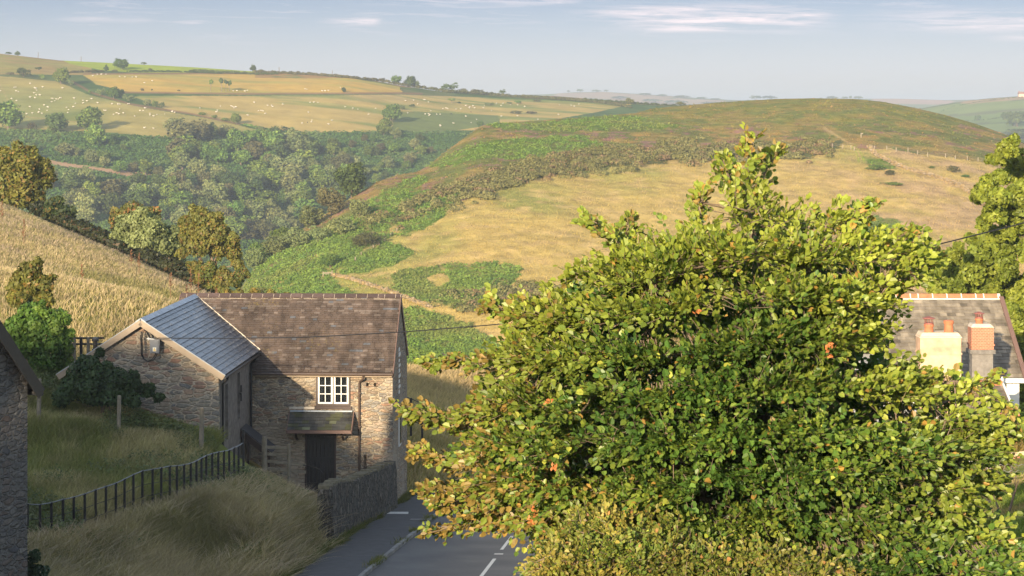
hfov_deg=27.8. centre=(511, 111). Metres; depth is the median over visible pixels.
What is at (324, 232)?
gorse bush
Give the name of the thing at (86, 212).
woodland tree
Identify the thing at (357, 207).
tree
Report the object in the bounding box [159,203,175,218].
woodland tree
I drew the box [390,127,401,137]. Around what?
hedge bush
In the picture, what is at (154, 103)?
hedge bush
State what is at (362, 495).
roadside wall
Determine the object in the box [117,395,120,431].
fence post
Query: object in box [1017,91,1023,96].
farmhouse
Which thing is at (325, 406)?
stone barn
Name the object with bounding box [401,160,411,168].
woodland tree
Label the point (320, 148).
woodland tree
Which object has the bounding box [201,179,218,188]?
woodland tree
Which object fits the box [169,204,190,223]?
woodland tree
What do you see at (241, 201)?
woodland tree
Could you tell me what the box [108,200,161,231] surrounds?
tree
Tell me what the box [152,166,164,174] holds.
woodland tree
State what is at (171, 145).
woodland tree
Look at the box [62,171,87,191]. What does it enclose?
woodland tree
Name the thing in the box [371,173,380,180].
woodland tree
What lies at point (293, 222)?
woodland tree
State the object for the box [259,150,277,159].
woodland tree
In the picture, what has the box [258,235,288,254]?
tree
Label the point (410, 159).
woodland tree
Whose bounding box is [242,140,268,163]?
woodland tree
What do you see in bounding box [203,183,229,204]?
woodland tree
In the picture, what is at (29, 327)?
bush
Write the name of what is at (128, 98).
hedge bush
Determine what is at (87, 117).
tree
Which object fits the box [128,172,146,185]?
woodland tree
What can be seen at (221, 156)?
woodland tree
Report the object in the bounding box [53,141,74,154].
woodland tree
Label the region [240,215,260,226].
woodland tree
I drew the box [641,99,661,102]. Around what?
distant tree clump
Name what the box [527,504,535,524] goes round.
withered leaf bunch
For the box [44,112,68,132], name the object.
tree
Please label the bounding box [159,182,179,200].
woodland tree
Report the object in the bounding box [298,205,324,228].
tree
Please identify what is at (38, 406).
fence post
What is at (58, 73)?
tree
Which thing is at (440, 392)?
meadow grass
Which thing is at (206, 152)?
woodland tree
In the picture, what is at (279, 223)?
woodland tree
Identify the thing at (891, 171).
gorse bush
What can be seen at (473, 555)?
road
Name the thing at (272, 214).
woodland tree
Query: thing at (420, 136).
tree
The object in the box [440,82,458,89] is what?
hedge bush
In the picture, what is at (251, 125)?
field hedge
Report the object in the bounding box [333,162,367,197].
tree
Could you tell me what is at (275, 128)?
hedge bush
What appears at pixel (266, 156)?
woodland tree
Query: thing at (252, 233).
woodland tree
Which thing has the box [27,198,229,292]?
field hedge
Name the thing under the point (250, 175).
woodland tree
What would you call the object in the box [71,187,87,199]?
woodland tree
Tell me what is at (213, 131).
woodland tree
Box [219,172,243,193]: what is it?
woodland tree
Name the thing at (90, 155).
woodland tree
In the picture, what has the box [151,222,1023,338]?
overhead cable
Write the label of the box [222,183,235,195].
woodland tree
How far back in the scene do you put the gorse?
484.14 m
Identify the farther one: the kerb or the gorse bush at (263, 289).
the gorse bush at (263, 289)
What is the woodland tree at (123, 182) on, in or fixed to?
on the hillside
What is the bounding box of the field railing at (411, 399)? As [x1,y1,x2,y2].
[407,397,422,438]
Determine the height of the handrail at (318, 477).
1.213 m
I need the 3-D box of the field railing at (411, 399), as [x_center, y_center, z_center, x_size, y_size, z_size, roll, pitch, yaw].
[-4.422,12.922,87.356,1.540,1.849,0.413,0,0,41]
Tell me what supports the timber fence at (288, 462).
on the ground at (422, 473)
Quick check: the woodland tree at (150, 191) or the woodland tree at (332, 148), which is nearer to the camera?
the woodland tree at (150, 191)
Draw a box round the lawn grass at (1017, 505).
[978,472,1023,540]
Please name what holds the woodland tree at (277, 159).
on the hillside
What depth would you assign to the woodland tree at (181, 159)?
892.58 m
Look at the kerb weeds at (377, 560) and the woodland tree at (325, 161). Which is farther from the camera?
the woodland tree at (325, 161)
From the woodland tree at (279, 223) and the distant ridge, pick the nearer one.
the woodland tree at (279, 223)
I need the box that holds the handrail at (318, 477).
[303,464,322,493]
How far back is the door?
80.18 m
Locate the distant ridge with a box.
[528,92,969,108]
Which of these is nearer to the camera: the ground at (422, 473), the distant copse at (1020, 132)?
the ground at (422, 473)
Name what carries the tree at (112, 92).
on the hillside
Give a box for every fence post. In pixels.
[37,378,41,418]
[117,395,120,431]
[199,407,203,448]
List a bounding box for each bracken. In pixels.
[0,127,470,270]
[242,115,896,367]
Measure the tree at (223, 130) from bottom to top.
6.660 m
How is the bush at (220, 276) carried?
on the ground at (422, 473)
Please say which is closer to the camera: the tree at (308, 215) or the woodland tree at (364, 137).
the tree at (308, 215)
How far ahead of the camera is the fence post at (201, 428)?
69.93 m
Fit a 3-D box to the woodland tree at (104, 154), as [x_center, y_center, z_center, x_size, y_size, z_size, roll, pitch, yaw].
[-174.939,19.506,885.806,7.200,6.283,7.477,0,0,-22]
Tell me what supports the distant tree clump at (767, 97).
on the distant ridge
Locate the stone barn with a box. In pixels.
[179,293,408,498]
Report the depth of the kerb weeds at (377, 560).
67.69 m
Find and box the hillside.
[0,54,1023,290]
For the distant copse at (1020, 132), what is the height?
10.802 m
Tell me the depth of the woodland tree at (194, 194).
832.10 m
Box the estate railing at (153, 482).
[27,429,244,532]
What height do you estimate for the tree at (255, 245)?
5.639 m
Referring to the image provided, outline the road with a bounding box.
[367,501,535,575]
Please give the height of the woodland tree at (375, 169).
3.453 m
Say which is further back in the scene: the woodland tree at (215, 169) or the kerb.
the woodland tree at (215, 169)
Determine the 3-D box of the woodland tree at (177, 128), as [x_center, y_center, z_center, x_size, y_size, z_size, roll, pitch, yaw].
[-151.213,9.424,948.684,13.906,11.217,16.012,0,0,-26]
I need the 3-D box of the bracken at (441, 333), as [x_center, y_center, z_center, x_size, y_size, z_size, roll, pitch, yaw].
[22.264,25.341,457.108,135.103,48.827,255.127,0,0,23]
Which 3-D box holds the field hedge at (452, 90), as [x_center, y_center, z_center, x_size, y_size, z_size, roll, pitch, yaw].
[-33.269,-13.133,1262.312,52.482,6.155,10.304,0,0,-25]
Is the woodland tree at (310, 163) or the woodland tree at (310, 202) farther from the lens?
the woodland tree at (310, 163)
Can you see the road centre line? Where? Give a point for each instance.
(492, 560)
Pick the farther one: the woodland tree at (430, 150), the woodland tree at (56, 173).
the woodland tree at (430, 150)
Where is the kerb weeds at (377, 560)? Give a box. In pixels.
[362,514,437,567]
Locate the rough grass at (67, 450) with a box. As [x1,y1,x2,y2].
[27,365,241,531]
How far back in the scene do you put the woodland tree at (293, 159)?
922.54 m
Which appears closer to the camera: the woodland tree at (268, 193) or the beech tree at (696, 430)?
the beech tree at (696, 430)
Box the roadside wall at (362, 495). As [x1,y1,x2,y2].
[316,461,397,541]
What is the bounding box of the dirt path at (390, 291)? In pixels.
[330,273,434,307]
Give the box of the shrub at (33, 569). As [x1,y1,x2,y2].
[27,549,50,575]
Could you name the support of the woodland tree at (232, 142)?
on the hillside
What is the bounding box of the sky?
[0,0,1023,99]
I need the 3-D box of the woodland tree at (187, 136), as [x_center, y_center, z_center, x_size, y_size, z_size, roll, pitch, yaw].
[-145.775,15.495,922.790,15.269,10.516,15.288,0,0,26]
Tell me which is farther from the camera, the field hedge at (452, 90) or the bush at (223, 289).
the field hedge at (452, 90)
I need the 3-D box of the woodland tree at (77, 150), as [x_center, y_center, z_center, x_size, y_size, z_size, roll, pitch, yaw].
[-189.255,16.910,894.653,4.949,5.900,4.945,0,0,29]
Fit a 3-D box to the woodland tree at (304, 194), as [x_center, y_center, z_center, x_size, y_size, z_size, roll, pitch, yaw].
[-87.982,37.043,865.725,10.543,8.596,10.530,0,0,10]
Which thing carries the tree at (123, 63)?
on the hillside
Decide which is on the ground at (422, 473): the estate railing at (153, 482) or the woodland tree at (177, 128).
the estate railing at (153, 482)
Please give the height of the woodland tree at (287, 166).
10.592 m
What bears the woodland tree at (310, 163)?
on the hillside
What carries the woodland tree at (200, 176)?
on the hillside
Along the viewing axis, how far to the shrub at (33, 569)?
50.90 m
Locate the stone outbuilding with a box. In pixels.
[56,294,260,461]
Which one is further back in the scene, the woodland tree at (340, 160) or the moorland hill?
the woodland tree at (340, 160)
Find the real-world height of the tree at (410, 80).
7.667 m
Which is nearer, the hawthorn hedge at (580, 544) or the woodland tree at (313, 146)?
the hawthorn hedge at (580, 544)
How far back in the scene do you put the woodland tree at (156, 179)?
848.77 m
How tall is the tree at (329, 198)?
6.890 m
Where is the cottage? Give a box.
[853,293,1023,461]
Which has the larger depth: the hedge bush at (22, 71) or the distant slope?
the distant slope
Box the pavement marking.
[387,512,407,513]
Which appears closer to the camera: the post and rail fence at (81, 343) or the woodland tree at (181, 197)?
the post and rail fence at (81, 343)
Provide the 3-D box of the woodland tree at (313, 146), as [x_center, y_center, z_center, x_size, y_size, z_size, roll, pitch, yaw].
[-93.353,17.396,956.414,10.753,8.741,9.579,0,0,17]
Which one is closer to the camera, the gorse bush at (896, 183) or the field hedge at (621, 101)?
the gorse bush at (896, 183)
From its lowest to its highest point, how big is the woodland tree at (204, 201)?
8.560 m
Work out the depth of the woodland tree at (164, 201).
817.45 m
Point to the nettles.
(47, 381)
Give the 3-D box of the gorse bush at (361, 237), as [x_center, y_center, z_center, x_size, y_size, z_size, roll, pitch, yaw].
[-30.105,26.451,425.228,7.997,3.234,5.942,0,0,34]
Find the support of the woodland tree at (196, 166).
on the hillside
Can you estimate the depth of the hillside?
1098.41 m
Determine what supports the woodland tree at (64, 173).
on the hillside
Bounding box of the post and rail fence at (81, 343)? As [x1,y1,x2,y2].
[45,337,103,361]
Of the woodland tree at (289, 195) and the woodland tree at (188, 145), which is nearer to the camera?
the woodland tree at (289, 195)
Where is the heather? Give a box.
[303,98,1023,228]
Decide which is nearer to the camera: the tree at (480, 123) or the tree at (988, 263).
the tree at (988, 263)
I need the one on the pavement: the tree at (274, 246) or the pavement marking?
the pavement marking
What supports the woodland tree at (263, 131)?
on the hillside
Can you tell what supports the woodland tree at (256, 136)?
on the hillside
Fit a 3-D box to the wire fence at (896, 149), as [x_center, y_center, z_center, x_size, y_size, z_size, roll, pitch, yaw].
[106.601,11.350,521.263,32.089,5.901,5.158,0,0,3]
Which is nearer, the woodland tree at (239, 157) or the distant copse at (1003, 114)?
the woodland tree at (239, 157)
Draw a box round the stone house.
[0,320,44,575]
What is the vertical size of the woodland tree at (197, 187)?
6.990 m
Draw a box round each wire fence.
[355,228,396,259]
[869,144,998,166]
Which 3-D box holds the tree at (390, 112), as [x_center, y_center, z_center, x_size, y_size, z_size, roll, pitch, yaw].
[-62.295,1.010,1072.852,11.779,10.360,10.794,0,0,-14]
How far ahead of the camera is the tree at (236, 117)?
1012.57 m
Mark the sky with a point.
(721, 49)
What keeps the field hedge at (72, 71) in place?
on the hillside
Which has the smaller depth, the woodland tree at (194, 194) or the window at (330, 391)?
the window at (330, 391)
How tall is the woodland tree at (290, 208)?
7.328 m
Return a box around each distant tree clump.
[611,96,630,98]
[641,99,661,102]
[665,100,687,102]
[761,95,776,98]
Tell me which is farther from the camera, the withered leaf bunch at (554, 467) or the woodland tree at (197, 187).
the woodland tree at (197, 187)
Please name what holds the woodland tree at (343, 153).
on the hillside
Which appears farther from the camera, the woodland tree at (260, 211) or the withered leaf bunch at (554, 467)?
the woodland tree at (260, 211)
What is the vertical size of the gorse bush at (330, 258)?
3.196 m
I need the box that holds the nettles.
[27,364,313,575]
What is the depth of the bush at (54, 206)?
185.48 m
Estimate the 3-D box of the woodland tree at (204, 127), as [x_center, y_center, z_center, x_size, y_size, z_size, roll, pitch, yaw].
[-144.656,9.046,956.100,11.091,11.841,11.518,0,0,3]
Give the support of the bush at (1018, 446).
on the ground at (422, 473)
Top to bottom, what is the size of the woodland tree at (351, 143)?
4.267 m
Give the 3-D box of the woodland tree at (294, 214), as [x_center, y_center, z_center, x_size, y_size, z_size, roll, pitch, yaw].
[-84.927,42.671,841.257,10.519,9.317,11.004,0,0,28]
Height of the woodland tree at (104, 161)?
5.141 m
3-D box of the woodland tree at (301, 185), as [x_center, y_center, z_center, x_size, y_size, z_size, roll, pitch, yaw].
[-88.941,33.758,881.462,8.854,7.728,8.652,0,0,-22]
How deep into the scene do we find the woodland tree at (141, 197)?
812.84 m
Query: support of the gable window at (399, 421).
in the stone barn
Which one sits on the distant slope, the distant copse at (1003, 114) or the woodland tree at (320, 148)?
the distant copse at (1003, 114)
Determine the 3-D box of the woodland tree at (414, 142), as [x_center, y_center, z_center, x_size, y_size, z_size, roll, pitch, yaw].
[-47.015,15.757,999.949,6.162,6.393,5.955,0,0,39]
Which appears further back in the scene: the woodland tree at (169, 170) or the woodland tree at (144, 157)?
the woodland tree at (144, 157)
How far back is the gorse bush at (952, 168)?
502.59 m
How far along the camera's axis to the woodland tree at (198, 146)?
918.69 m
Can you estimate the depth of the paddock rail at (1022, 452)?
50.00 m
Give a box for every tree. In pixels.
[0,100,24,129]
[0,140,58,209]
[19,137,27,144]
[26,142,37,148]
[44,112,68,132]
[49,171,58,188]
[52,67,70,83]
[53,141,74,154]
[60,168,84,189]
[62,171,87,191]
[62,191,77,205]
[71,144,80,154]
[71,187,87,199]
[71,192,100,208]
[75,106,103,128]
[75,205,98,221]
[78,166,96,187]
[82,123,106,145]
[83,181,101,196]
[84,147,98,162]
[96,150,110,160]
[96,194,104,209]
[97,178,122,196]
[99,156,110,165]
[99,192,122,213]
[106,86,121,98]
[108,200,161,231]
[108,206,186,265]
[112,160,126,172]
[113,58,128,69]
[117,179,129,194]
[119,186,152,205]
[122,181,139,193]
[127,161,138,171]
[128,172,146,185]
[132,183,156,200]
[138,155,152,167]
[138,159,152,174]
[147,183,165,199]
[148,173,166,187]
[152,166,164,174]
[158,199,174,206]
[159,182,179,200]
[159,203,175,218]
[162,117,185,130]
[162,175,178,188]
[163,166,176,176]
[165,137,186,153]
[166,120,197,137]
[166,169,185,182]
[167,190,195,206]
[168,146,185,160]
[169,134,204,150]
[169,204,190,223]
[172,150,190,168]
[172,203,244,270]
[173,204,188,211]
[176,179,196,192]
[178,142,195,157]
[184,137,201,156]
[186,157,208,174]
[188,193,203,204]
[190,119,210,139]
[191,184,202,192]
[191,194,213,206]
[192,187,212,199]
[196,170,210,186]
[199,144,220,160]
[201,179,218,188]
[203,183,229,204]
[205,122,217,139]
[206,203,221,210]
[208,140,221,148]
[210,148,228,162]
[210,164,228,177]
[212,205,235,216]
[215,169,233,182]
[218,124,237,135]
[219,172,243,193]
[221,201,233,206]
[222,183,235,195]
[223,216,249,234]
[225,128,250,150]
[226,201,243,214]
[230,113,241,123]
[230,149,252,164]
[231,182,253,199]
[232,199,248,213]
[232,211,241,218]
[233,219,258,239]
[240,199,258,215]
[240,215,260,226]
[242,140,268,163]
[242,246,266,270]
[243,202,267,218]
[244,171,266,188]
[247,159,270,171]
[248,129,261,140]
[248,176,263,195]
[248,241,269,258]
[249,218,276,239]
[253,190,279,205]
[256,166,285,189]
[258,130,284,147]
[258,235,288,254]
[259,129,268,136]
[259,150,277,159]
[262,153,275,163]
[263,207,293,222]
[265,154,289,170]
[266,140,290,157]
[266,198,280,208]
[269,226,288,241]
[271,216,291,230]
[278,160,303,176]
[280,171,304,194]
[280,226,310,247]
[282,127,301,146]
[283,153,305,167]
[284,132,311,154]
[284,189,300,201]
[284,216,301,227]
[286,205,297,217]
[289,190,313,206]
[291,205,312,226]
[292,149,314,166]
[292,198,318,214]
[293,181,311,193]
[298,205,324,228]
[300,140,318,153]
[303,157,319,169]
[305,164,322,177]
[309,167,333,186]
[315,186,329,206]
[316,187,346,214]
[317,142,323,152]
[321,155,338,169]
[321,164,336,173]
[325,143,341,154]
[325,215,357,234]
[327,138,341,146]
[329,154,352,169]
[329,174,341,189]
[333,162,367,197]
[338,151,347,158]
[339,162,353,172]
[341,147,349,152]
[345,155,362,167]
[348,140,356,147]
[349,198,372,217]
[361,134,367,140]
[363,146,374,154]
[364,167,371,174]
[371,166,380,172]
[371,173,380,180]
[372,146,381,155]
[376,118,392,134]
[376,143,384,150]
[380,158,394,167]
[380,170,388,177]
[381,103,402,120]
[387,142,400,150]
[388,122,1023,575]
[391,75,401,82]
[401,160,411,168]
[403,76,415,86]
[403,151,416,159]
[403,155,413,163]
[408,137,420,149]
[415,133,424,140]
[415,144,427,153]
[426,146,433,153]
[476,120,483,126]
[625,98,633,103]
[920,132,1023,415]
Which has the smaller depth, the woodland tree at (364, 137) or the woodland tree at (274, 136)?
the woodland tree at (274, 136)
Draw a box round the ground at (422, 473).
[0,233,1023,551]
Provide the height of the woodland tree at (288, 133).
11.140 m
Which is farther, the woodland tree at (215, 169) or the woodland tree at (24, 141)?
the woodland tree at (24, 141)
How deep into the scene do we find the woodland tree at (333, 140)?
977.92 m
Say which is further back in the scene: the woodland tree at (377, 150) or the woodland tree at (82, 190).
the woodland tree at (377, 150)
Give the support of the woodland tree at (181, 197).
on the hillside
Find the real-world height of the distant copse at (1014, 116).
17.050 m
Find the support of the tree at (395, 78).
on the hillside
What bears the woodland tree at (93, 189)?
on the hillside
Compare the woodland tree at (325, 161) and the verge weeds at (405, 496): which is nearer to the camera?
the verge weeds at (405, 496)
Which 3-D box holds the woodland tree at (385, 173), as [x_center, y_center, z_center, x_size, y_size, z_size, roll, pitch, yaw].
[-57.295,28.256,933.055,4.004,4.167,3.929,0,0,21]
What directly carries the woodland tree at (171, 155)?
on the hillside
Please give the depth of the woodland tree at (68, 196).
801.82 m
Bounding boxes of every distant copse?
[1000,112,1009,119]
[1003,129,1023,139]
[1005,111,1023,126]
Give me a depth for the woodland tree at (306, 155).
930.34 m
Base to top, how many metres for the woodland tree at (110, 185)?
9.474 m
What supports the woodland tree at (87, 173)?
on the hillside
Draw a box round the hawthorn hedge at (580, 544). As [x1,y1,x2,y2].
[513,491,871,575]
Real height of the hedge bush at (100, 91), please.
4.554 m
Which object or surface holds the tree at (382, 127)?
on the hillside
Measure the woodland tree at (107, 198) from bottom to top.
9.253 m
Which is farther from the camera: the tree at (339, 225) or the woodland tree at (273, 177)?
the woodland tree at (273, 177)
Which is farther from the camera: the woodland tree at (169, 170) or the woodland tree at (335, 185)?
the woodland tree at (335, 185)
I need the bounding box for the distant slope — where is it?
[921,96,1023,139]
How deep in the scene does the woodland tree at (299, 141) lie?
952.97 m
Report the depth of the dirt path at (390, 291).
394.54 m
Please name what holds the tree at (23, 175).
on the ground at (422, 473)
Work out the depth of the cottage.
76.30 m
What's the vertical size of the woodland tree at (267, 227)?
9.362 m
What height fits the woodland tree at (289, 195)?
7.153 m
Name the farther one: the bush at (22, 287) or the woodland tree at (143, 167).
the woodland tree at (143, 167)
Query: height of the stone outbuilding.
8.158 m
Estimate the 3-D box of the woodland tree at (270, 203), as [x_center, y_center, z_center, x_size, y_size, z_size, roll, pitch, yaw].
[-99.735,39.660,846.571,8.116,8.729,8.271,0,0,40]
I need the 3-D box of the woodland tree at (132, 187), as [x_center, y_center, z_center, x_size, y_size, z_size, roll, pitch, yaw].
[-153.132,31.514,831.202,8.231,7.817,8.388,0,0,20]
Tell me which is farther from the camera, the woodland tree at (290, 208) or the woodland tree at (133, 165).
the woodland tree at (133, 165)
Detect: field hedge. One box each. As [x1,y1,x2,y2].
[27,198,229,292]
[68,70,103,72]
[126,70,221,73]
[189,69,278,74]
[243,123,282,130]
[253,69,419,87]
[416,85,493,94]
[491,93,631,107]
[584,97,684,105]
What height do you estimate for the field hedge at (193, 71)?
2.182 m
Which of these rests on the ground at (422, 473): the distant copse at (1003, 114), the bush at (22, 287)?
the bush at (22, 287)
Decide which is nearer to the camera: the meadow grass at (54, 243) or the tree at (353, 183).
the meadow grass at (54, 243)
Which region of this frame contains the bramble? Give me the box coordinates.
[51,347,166,416]
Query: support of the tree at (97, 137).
on the hillside
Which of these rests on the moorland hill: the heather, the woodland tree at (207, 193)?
the heather
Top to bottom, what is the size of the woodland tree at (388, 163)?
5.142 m
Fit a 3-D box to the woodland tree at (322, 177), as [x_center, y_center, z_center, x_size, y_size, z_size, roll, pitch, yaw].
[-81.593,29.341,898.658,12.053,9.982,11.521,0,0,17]
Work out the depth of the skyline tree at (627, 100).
1282.31 m
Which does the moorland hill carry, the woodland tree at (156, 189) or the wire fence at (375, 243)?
the wire fence at (375, 243)
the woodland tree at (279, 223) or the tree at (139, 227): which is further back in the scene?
the woodland tree at (279, 223)
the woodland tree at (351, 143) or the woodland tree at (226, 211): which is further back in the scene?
the woodland tree at (351, 143)
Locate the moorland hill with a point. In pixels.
(667, 176)
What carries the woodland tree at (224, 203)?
on the hillside
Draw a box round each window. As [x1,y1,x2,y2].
[316,377,349,405]
[398,417,400,446]
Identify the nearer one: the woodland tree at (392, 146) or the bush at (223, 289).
the bush at (223, 289)
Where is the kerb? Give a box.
[358,503,452,575]
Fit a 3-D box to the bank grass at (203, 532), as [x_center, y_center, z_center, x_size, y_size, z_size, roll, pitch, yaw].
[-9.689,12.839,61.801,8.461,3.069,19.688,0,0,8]
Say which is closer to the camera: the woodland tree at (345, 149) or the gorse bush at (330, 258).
the gorse bush at (330, 258)
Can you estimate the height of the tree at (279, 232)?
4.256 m
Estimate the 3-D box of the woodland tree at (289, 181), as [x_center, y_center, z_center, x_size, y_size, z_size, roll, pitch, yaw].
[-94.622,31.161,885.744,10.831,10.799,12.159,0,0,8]
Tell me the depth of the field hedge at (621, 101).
1287.31 m
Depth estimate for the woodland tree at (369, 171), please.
932.05 m
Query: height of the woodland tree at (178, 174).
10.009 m
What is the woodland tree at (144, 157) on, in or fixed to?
on the hillside
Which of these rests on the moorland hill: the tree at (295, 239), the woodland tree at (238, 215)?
the tree at (295, 239)
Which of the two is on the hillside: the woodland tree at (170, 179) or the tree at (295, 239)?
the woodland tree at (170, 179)
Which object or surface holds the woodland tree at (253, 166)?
on the hillside
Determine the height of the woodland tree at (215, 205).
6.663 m
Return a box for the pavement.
[295,465,586,575]
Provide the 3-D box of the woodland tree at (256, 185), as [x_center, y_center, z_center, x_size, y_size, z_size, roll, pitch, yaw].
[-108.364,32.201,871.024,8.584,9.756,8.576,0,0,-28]
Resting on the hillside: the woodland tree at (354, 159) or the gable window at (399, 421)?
the woodland tree at (354, 159)
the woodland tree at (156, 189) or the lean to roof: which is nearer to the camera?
the lean to roof
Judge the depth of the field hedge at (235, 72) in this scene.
1226.96 m
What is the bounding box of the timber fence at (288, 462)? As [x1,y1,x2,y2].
[262,436,305,482]
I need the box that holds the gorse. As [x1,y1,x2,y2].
[355,132,836,313]
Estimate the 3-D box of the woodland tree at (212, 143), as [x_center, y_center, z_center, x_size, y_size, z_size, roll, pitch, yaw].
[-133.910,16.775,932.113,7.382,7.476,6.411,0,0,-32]
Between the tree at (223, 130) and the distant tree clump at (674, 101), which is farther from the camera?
the distant tree clump at (674, 101)
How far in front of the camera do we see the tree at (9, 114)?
938.38 m
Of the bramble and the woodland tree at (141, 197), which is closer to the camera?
the bramble
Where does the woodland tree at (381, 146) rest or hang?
on the hillside
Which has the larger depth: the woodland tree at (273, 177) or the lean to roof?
the woodland tree at (273, 177)
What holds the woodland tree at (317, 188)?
on the hillside
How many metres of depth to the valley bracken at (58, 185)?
920.95 m
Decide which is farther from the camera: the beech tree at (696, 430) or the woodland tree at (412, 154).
the woodland tree at (412, 154)
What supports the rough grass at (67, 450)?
on the ground at (422, 473)
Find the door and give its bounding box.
[305,434,335,491]
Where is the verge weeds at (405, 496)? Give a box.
[269,477,462,575]
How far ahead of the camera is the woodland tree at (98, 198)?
806.33 m
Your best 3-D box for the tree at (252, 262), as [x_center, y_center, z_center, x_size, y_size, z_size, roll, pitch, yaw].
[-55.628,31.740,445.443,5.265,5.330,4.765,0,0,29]
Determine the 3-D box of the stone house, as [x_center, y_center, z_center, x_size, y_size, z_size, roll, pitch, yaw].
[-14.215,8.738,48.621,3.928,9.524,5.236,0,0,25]
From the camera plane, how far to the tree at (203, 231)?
167.35 m
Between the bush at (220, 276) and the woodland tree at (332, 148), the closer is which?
the bush at (220, 276)
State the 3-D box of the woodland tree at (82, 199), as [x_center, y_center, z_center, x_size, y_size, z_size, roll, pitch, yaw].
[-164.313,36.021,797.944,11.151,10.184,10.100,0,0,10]
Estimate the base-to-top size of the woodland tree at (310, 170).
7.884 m
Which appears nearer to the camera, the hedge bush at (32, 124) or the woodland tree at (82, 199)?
the woodland tree at (82, 199)
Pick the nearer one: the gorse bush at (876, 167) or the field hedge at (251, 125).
the gorse bush at (876, 167)
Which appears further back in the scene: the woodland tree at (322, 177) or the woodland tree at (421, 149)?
the woodland tree at (421, 149)
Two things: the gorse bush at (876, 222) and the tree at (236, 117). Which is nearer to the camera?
the gorse bush at (876, 222)
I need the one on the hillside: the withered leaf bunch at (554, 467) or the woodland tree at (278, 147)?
the woodland tree at (278, 147)
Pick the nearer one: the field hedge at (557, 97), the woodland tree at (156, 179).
the woodland tree at (156, 179)
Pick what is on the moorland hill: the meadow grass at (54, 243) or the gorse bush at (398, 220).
the gorse bush at (398, 220)
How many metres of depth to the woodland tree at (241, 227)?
803.84 m
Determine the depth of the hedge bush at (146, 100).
1041.78 m
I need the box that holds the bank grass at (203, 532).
[27,465,328,575]
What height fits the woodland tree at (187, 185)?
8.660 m
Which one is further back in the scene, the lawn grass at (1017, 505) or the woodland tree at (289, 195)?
the woodland tree at (289, 195)
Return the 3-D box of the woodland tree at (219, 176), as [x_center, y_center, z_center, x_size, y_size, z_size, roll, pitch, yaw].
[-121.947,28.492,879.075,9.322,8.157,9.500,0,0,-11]
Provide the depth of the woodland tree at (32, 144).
895.16 m
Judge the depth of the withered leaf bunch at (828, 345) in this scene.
16.55 m
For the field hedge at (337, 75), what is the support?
on the hillside
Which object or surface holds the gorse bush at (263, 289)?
on the moorland hill
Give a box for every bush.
[3,299,75,376]
[4,256,58,309]
[16,67,31,76]
[27,122,36,128]
[35,195,78,225]
[96,88,105,94]
[122,94,135,100]
[142,98,150,104]
[151,100,158,106]
[185,259,250,290]
[217,285,288,293]
[247,287,266,292]
[268,126,279,132]
[306,225,332,241]
[319,253,339,267]
[350,232,385,246]
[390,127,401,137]
[391,217,403,222]
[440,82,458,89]
[864,165,887,170]
[866,220,891,231]
[880,182,902,185]
[884,170,894,174]
[946,165,960,172]
[970,430,1023,511]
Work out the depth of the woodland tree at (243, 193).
855.14 m
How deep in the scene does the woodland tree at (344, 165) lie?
912.34 m
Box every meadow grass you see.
[0,202,245,460]
[407,362,532,491]
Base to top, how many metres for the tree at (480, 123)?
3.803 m
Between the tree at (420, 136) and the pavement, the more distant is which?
the tree at (420, 136)
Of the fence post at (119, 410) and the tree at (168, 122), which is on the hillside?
the tree at (168, 122)
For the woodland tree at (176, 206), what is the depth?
815.22 m
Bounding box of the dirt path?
[866,145,984,205]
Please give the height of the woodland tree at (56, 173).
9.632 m
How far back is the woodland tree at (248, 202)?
838.96 m
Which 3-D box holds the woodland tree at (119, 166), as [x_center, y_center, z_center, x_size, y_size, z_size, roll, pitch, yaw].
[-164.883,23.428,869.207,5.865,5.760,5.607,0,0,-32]
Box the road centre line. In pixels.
[480,536,512,575]
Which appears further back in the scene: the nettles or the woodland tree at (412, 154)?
the woodland tree at (412, 154)
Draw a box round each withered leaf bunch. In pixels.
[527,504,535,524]
[550,462,556,470]
[824,342,835,357]
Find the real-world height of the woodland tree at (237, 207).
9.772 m
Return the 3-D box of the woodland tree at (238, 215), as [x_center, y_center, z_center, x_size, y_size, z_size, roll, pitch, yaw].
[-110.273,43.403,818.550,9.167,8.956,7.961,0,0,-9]
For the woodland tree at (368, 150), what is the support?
on the hillside
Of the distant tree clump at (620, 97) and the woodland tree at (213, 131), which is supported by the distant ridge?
the distant tree clump at (620, 97)
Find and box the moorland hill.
[241,98,1023,423]
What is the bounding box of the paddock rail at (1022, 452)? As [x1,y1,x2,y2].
[986,451,1023,502]
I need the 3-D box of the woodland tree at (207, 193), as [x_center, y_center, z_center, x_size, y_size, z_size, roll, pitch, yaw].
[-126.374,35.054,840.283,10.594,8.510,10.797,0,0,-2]

